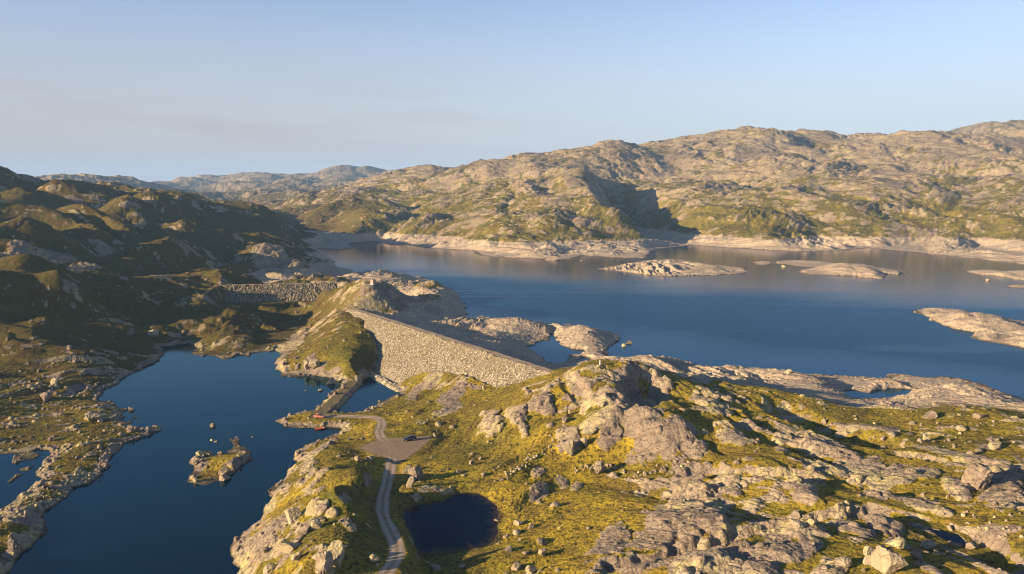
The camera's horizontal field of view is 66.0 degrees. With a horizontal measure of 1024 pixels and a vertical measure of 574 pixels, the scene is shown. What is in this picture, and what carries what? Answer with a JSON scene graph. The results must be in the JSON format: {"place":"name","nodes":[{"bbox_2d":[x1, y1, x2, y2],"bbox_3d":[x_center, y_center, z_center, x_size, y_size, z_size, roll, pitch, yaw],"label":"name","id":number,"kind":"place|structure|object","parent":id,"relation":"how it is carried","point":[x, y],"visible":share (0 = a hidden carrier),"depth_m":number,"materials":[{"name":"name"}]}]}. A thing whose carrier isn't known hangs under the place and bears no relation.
{"place":"outdoors","nodes":[
{"label":"outdoors","id":0,"kind":"place"},
{"bbox_2d":[7,460,62,485],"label":"islet","id":1,"kind":"object","parent":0,"point":[44,472],"visible":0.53,"depth_m":246.02,"materials":[{"name":"grey stone"}]},
{"bbox_2d":[0,437,81,470],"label":"islet","id":2,"kind":"object","parent":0,"point":[60,448],"visible":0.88,"depth_m":267.82,"materials":[{"name":"grey stone"}]},
{"bbox_2d":[62,454,74,468],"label":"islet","id":3,"kind":"object","parent":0,"point":[68,461],"visible":1,"depth_m":254.88,"materials":[{"name":"green plant"}]},
{"bbox_2d":[0,166,389,362],"bbox_3d":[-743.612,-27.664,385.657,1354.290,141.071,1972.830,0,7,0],"label":"hillside","id":4,"kind":"structure","parent":0,"point":[90,266],"depth_m":562.93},
{"bbox_2d":[126,328,134,335],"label":"boulder","id":5,"kind":"object","parent":4,"relation":"on","point":[131,332],"visible":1,"depth_m":437.51,"materials":[{"name":"grey stone"}]},
{"bbox_2d":[148,329,158,336],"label":"boulder","id":6,"kind":"object","parent":4,"relation":"on","point":[153,333],"visible":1,"depth_m":445.49,"materials":[{"name":"grey stone"}]},
{"bbox_2d":[213,282,336,302],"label":"rockfill dam","id":7,"kind":"structure","parent":4,"relation":"on","point":[264,292],"depth_m":564.29,"materials":[{"name":"grey stone"}]},
{"bbox_2d":[0,343,400,573],"bbox_3d":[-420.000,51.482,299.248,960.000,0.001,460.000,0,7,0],"label":"lake","id":8,"kind":"structure","parent":0,"point":[142,506],"depth_m":248.45,"materials":[{"name":"liquid"}]},
{"bbox_2d":[326,377,334,383],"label":"boulder","id":9,"kind":"object","parent":8,"relation":"in","point":[331,380],"visible":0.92,"depth_m":357.04,"materials":[{"name":"grey stone"}]},
{"bbox_2d":[187,438,252,484],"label":"islet","id":10,"kind":"object","parent":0,"point":[208,466],"visible":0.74,"depth_m":252.17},
{"bbox_2d":[192,458,198,464],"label":"boulder","id":11,"kind":"object","parent":10,"relation":"on","point":[195,460],"visible":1,"depth_m":252.50,"materials":[{"name":"grey stone"}]},
{"bbox_2d":[196,450,203,455],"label":"boulder","id":12,"kind":"object","parent":10,"relation":"on","point":[200,452],"visible":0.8,"depth_m":260.02,"materials":[{"name":"grey stone"}]},
{"bbox_2d":[218,467,230,474],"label":"boulder","id":13,"kind":"object","parent":10,"relation":"on","point":[224,470],"visible":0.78,"depth_m":244.27,"materials":[{"name":"grey stone"}]},
{"bbox_2d":[219,474,229,480],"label":"boulder","id":14,"kind":"object","parent":10,"relation":"on","point":[223,477],"visible":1,"depth_m":240.45,"materials":[{"name":"grey stone"}]},
{"bbox_2d":[318,415,404,573],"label":"road","id":15,"kind":"structure","parent":0,"point":[392,536],"depth_m":198.69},
{"bbox_2d":[404,493,498,551],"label":"pond","id":16,"kind":"structure","parent":0,"point":[459,521],"depth_m":195.49,"materials":[{"name":"liquid"}]},
{"bbox_2d":[0,250,1023,573],"bbox_3d":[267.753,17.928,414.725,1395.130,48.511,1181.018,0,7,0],"label":"ground","id":17,"kind":"structure","parent":0,"point":[766,452],"depth_m":223.21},
{"bbox_2d":[39,392,52,400],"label":"boulder","id":18,"kind":"object","parent":17,"relation":"on","point":[46,396],"visible":0.98,"depth_m":321.24,"materials":[{"name":"grey stone"}]},
{"bbox_2d":[50,378,57,384],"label":"boulder","id":19,"kind":"object","parent":17,"relation":"on","point":[53,381],"visible":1,"depth_m":339.90,"materials":[{"name":"grey stone"}]},
{"bbox_2d":[85,411,101,420],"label":"boulder","id":20,"kind":"object","parent":17,"relation":"on","point":[91,415],"visible":0.94,"depth_m":296.30,"materials":[{"name":"grey stone"}]},
{"bbox_2d":[126,426,133,430],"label":"boulder","id":21,"kind":"object","parent":17,"relation":"on","point":[129,428],"visible":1,"depth_m":283.24,"materials":[{"name":"grey stone"}]},
{"bbox_2d":[260,546,268,553],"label":"boulder","id":22,"kind":"object","parent":17,"relation":"on","point":[264,549],"visible":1,"depth_m":180.73,"materials":[{"name":"grey stone"}]},
{"bbox_2d":[263,563,275,573],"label":"boulder","id":23,"kind":"object","parent":17,"relation":"on","point":[268,567],"visible":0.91,"depth_m":170.89,"materials":[{"name":"grey stone"}]},
{"bbox_2d":[277,541,301,553],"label":"boulder","id":24,"kind":"object","parent":17,"relation":"on","point":[288,547],"visible":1,"depth_m":173.35,"materials":[{"name":"beige stone"}]},
{"bbox_2d":[284,506,301,524],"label":"boulder","id":25,"kind":"object","parent":17,"relation":"on","point":[293,514],"visible":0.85,"depth_m":190.77,"materials":[{"name":"grey stone"}]},
{"bbox_2d":[291,551,301,559],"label":"boulder","id":26,"kind":"object","parent":17,"relation":"on","point":[296,556],"visible":1,"depth_m":166.73,"materials":[{"name":"beige stone"}]},
{"bbox_2d":[299,525,310,533],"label":"boulder","id":27,"kind":"object","parent":17,"relation":"on","point":[305,529],"visible":1,"depth_m":179.45,"materials":[{"name":"grey stone"}]},
{"bbox_2d":[304,360,308,369],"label":"boulder","id":28,"kind":"object","parent":17,"relation":"on","point":[306,363],"visible":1,"depth_m":376.48,"materials":[{"name":"grey stone"}]},
{"bbox_2d":[308,360,319,368],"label":"boulder","id":29,"kind":"object","parent":17,"relation":"on","point":[312,364],"visible":1,"depth_m":375.28,"materials":[{"name":"grey stone"}]},
{"bbox_2d":[310,519,321,529],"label":"boulder","id":30,"kind":"object","parent":17,"relation":"on","point":[316,524],"visible":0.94,"depth_m":179.86,"materials":[{"name":"grey stone"}]},
{"bbox_2d":[314,413,325,417],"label":"parked car","id":31,"kind":"object","parent":17,"relation":"on","point":[319,415],"visible":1,"depth_m":299.18,"materials":[{"name":"red paint"}]},
{"bbox_2d":[315,551,333,573],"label":"boulder","id":32,"kind":"object","parent":17,"relation":"on","point":[324,563],"visible":1,"depth_m":156.36,"materials":[{"name":"grey stone"}]},
{"bbox_2d":[327,540,344,570],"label":"boulder","id":33,"kind":"object","parent":17,"relation":"on","point":[336,548],"visible":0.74,"depth_m":159.95,"materials":[{"name":"grey stone"}]},
{"bbox_2d":[311,378,362,412],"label":"causeway","id":34,"kind":"structure","parent":17,"relation":"on","point":[338,399],"depth_m":329.67,"materials":[{"name":"grey stone"}]},
{"bbox_2d":[366,456,374,461],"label":"boulder","id":35,"kind":"object","parent":17,"relation":"on","point":[369,458],"visible":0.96,"depth_m":239.81,"materials":[{"name":"grey stone"}]},
{"bbox_2d":[369,554,378,562],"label":"boulder","id":36,"kind":"object","parent":17,"relation":"on","point":[373,558],"visible":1,"depth_m":165.65,"materials":[{"name":"grey stone"}]},
{"bbox_2d":[357,436,433,463],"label":"gravel yard","id":37,"kind":"structure","parent":17,"relation":"on","point":[397,450],"depth_m":257.18,"materials":[{"name":"grey gravel"}]},
{"bbox_2d":[403,435,416,441],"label":"parked car","id":38,"kind":"object","parent":37,"relation":"on","point":[410,437],"visible":1,"depth_m":263.60,"materials":[{"name":"blue paint"}]},
{"bbox_2d":[402,465,410,473],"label":"boulder","id":39,"kind":"object","parent":17,"relation":"on","point":[406,469],"visible":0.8,"depth_m":228.07,"materials":[{"name":"grey stone"}]},
{"bbox_2d":[406,476,414,487],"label":"boulder","id":40,"kind":"object","parent":17,"relation":"on","point":[410,482],"visible":0.99,"depth_m":212.47,"materials":[{"name":"grey stone"}]},
{"bbox_2d":[412,492,418,502],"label":"boulder","id":41,"kind":"object","parent":17,"relation":"on","point":[415,497],"visible":1,"depth_m":207.24,"materials":[{"name":"grey stone"}]},
{"bbox_2d":[408,465,423,480],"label":"boulder","id":42,"kind":"object","parent":17,"relation":"on","point":[416,472],"visible":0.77,"depth_m":219.24,"materials":[{"name":"grey stone"}]},
{"bbox_2d":[430,564,440,570],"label":"boulder","id":43,"kind":"object","parent":17,"relation":"on","point":[435,567],"visible":1,"depth_m":169.34,"materials":[{"name":"grey stone"}]},
{"bbox_2d":[345,308,551,391],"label":"rockfill dam","id":44,"kind":"structure","parent":17,"relation":"on","point":[405,351],"depth_m":360.99,"materials":[{"name":"grey stone"}]},
{"bbox_2d":[504,546,512,552],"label":"boulder","id":45,"kind":"object","parent":17,"relation":"on","point":[508,549],"visible":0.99,"depth_m":174.27,"materials":[{"name":"grey stone"}]},
{"bbox_2d":[511,562,521,570],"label":"boulder","id":46,"kind":"object","parent":17,"relation":"on","point":[516,566],"visible":1,"depth_m":166.16,"materials":[{"name":"grey stone"}]},
{"bbox_2d":[513,529,519,535],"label":"boulder","id":47,"kind":"object","parent":17,"relation":"on","point":[516,532],"visible":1,"depth_m":186.86,"materials":[{"name":"grey stone"}]},
{"bbox_2d":[513,520,523,525],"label":"boulder","id":48,"kind":"object","parent":17,"relation":"on","point":[517,522],"visible":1,"depth_m":191.49,"materials":[{"name":"grey stone"}]},
{"bbox_2d":[525,565,536,573],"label":"boulder","id":49,"kind":"object","parent":17,"relation":"on","point":[530,569],"visible":1,"depth_m":163.17,"materials":[{"name":"grey stone"}]},
{"bbox_2d":[538,548,546,555],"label":"boulder","id":50,"kind":"object","parent":17,"relation":"on","point":[542,551],"visible":1,"depth_m":171.22,"materials":[{"name":"grey stone"}]},
{"bbox_2d":[546,256,558,260],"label":"boulder","id":51,"kind":"object","parent":17,"relation":"on","point":[553,258],"visible":0.8,"depth_m":930.11,"materials":[{"name":"beige stone"}]},
{"bbox_2d":[562,415,567,422],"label":"boulder","id":52,"kind":"object","parent":17,"relation":"on","point":[564,418],"visible":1,"depth_m":245.80,"materials":[{"name":"grey stone"}]},
{"bbox_2d":[561,439,574,455],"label":"boulder","id":53,"kind":"object","parent":17,"relation":"on","point":[568,447],"visible":1,"depth_m":229.98,"materials":[{"name":"beige stone"}]},
{"bbox_2d":[579,436,586,445],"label":"boulder","id":54,"kind":"object","parent":17,"relation":"on","point":[583,440],"visible":1,"depth_m":232.04,"materials":[{"name":"beige stone"}]},
{"bbox_2d":[582,426,596,435],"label":"boulder","id":55,"kind":"object","parent":17,"relation":"on","point":[589,430],"visible":1,"depth_m":235.44,"materials":[{"name":"beige stone"}]},
{"bbox_2d":[594,461,604,474],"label":"boulder","id":56,"kind":"object","parent":17,"relation":"on","point":[599,467],"visible":1,"depth_m":220.09,"materials":[{"name":"grey stone"}]},
{"bbox_2d":[317,241,1023,397],"bbox_3d":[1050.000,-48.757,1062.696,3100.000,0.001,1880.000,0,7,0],"label":"reservoir","id":57,"kind":"object","parent":17,"relation":"on","point":[775,315],"depth_m":591.36,"materials":[{"name":"liquid"}]},
{"bbox_2d":[598,259,748,275],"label":"islet","id":58,"kind":"object","parent":57,"relation":"in","point":[669,267],"visible":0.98,"depth_m":812.22,"materials":[{"name":"beige stone"}]},
{"bbox_2d":[779,260,907,278],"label":"islet","id":59,"kind":"object","parent":57,"relation":"in","point":[843,269],"visible":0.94,"depth_m":798.13,"materials":[{"name":"beige stone"}]},
{"bbox_2d":[910,308,1023,347],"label":"islet","id":60,"kind":"object","parent":57,"relation":"in","point":[992,328],"visible":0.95,"depth_m":491.05,"materials":[{"name":"beige stone"}]},
{"bbox_2d":[963,269,1023,279],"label":"islet","id":61,"kind":"object","parent":57,"relation":"in","point":[1018,274],"visible":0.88,"depth_m":778.29,"materials":[{"name":"beige stone"}]},
{"bbox_2d":[1006,284,1023,287],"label":"islet","id":62,"kind":"object","parent":57,"relation":"in","point":[1017,286],"visible":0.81,"depth_m":691.37,"materials":[{"name":"beige stone"}]},
{"bbox_2d":[785,369,793,373],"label":"boulder","id":63,"kind":"object","parent":17,"relation":"on","point":[788,371],"visible":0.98,"depth_m":351.83,"materials":[{"name":"grey stone"}]},
{"bbox_2d":[787,510,799,518],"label":"boulder","id":64,"kind":"object","parent":17,"relation":"on","point":[794,514],"visible":0.93,"depth_m":176.53,"materials":[{"name":"grey stone"}]},
{"bbox_2d":[791,518,805,528],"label":"boulder","id":65,"kind":"object","parent":17,"relation":"on","point":[799,524],"visible":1,"depth_m":161.07,"materials":[{"name":"grey stone"}]},
{"bbox_2d":[807,518,817,524],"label":"boulder","id":66,"kind":"object","parent":17,"relation":"on","point":[811,521],"visible":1,"depth_m":161.64,"materials":[{"name":"grey stone"}]},
{"bbox_2d":[834,431,848,438],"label":"boulder","id":67,"kind":"object","parent":17,"relation":"on","point":[840,434],"visible":1,"depth_m":241.01,"materials":[{"name":"beige stone"}]},
{"bbox_2d":[834,556,852,567],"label":"boulder","id":68,"kind":"object","parent":17,"relation":"on","point":[844,561],"visible":0.99,"depth_m":144.39,"materials":[{"name":"grey stone"}]},
{"bbox_2d":[846,478,855,483],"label":"boulder","id":69,"kind":"object","parent":17,"relation":"on","point":[850,481],"visible":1,"depth_m":195.37,"materials":[{"name":"grey stone"}]},
{"bbox_2d":[863,555,870,564],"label":"boulder","id":70,"kind":"object","parent":17,"relation":"on","point":[867,560],"visible":1,"depth_m":144.55,"materials":[{"name":"grey stone"}]},
{"bbox_2d":[863,545,873,555],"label":"boulder","id":71,"kind":"object","parent":17,"relation":"on","point":[867,549],"visible":0.69,"depth_m":149.39,"materials":[{"name":"beige stone"}]},
{"bbox_2d":[870,545,908,573],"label":"boulder","id":72,"kind":"object","parent":17,"relation":"on","point":[884,559],"visible":0.98,"depth_m":140.76,"materials":[{"name":"grey stone"}]},
{"bbox_2d":[886,432,895,437],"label":"boulder","id":73,"kind":"object","parent":17,"relation":"on","point":[893,434],"visible":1,"depth_m":231.67,"materials":[{"name":"beige stone"}]},
{"bbox_2d":[885,537,904,549],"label":"boulder","id":74,"kind":"object","parent":17,"relation":"on","point":[898,542],"visible":1,"depth_m":151.66,"materials":[{"name":"beige stone"}]},
{"bbox_2d":[910,549,922,559],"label":"boulder","id":75,"kind":"object","parent":17,"relation":"on","point":[917,553],"visible":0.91,"depth_m":146.67,"materials":[{"name":"grey stone"}]},
{"bbox_2d":[922,433,929,440],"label":"boulder","id":76,"kind":"object","parent":17,"relation":"on","point":[926,436],"visible":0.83,"depth_m":227.39,"materials":[{"name":"beige stone"}]},
{"bbox_2d":[920,540,935,549],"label":"boulder","id":77,"kind":"object","parent":17,"relation":"on","point":[928,544],"visible":1,"depth_m":156.31,"materials":[{"name":"grey stone"}]},
{"bbox_2d":[922,410,936,418],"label":"boulder","id":78,"kind":"object","parent":17,"relation":"on","point":[930,414],"visible":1,"depth_m":246.71,"materials":[{"name":"grey stone"}]},
{"bbox_2d":[928,528,965,545],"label":"tarn","id":79,"kind":"structure","parent":17,"relation":"in","point":[949,536],"depth_m":164.41,"materials":[{"name":"liquid"}]},
{"bbox_2d":[956,425,966,430],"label":"boulder","id":80,"kind":"object","parent":17,"relation":"on","point":[960,428],"visible":1,"depth_m":233.17,"materials":[{"name":"beige stone"}]},
{"bbox_2d":[965,542,978,549],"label":"boulder","id":81,"kind":"object","parent":17,"relation":"on","point":[970,545],"visible":1,"depth_m":158.11,"materials":[{"name":"grey stone"}]},
{"bbox_2d":[960,462,993,490],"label":"boulder","id":82,"kind":"object","parent":17,"relation":"on","point":[977,476],"visible":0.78,"depth_m":185.38,"materials":[{"name":"grey stone"}]},
{"bbox_2d":[972,413,983,418],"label":"boulder","id":83,"kind":"object","parent":17,"relation":"on","point":[977,416],"visible":1,"depth_m":242.40,"materials":[{"name":"beige stone"}]},
{"bbox_2d":[988,441,1001,449],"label":"boulder","id":84,"kind":"object","parent":17,"relation":"on","point":[995,445],"visible":1,"depth_m":216.37,"materials":[{"name":"beige stone"}]},
{"bbox_2d":[0,0,1023,181],"label":"sky","id":85,"kind":"structure","parent":0,"point":[144,90],"materials":[{"name":"blue"}]},
{"bbox_2d":[35,120,1023,223],"bbox_3d":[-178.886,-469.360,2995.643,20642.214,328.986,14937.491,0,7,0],"label":"distant hills","id":86,"kind":"structure","parent":0,"point":[278,193],"depth_m":3114.90,"materials":[{"name":"grey stone"}]},
{"bbox_2d":[299,125,1023,263],"bbox_3d":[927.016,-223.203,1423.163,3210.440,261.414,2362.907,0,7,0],"label":"mountain","id":87,"kind":"structure","parent":0,"point":[928,191],"depth_m":1383.29,"materials":[{"name":"grey stone"}]},
{"bbox_2d":[753,261,785,264],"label":"islet","id":88,"kind":"object","parent":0,"point":[764,262],"visible":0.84,"depth_m":896.32,"materials":[{"name":"beige stone"}]}
]}

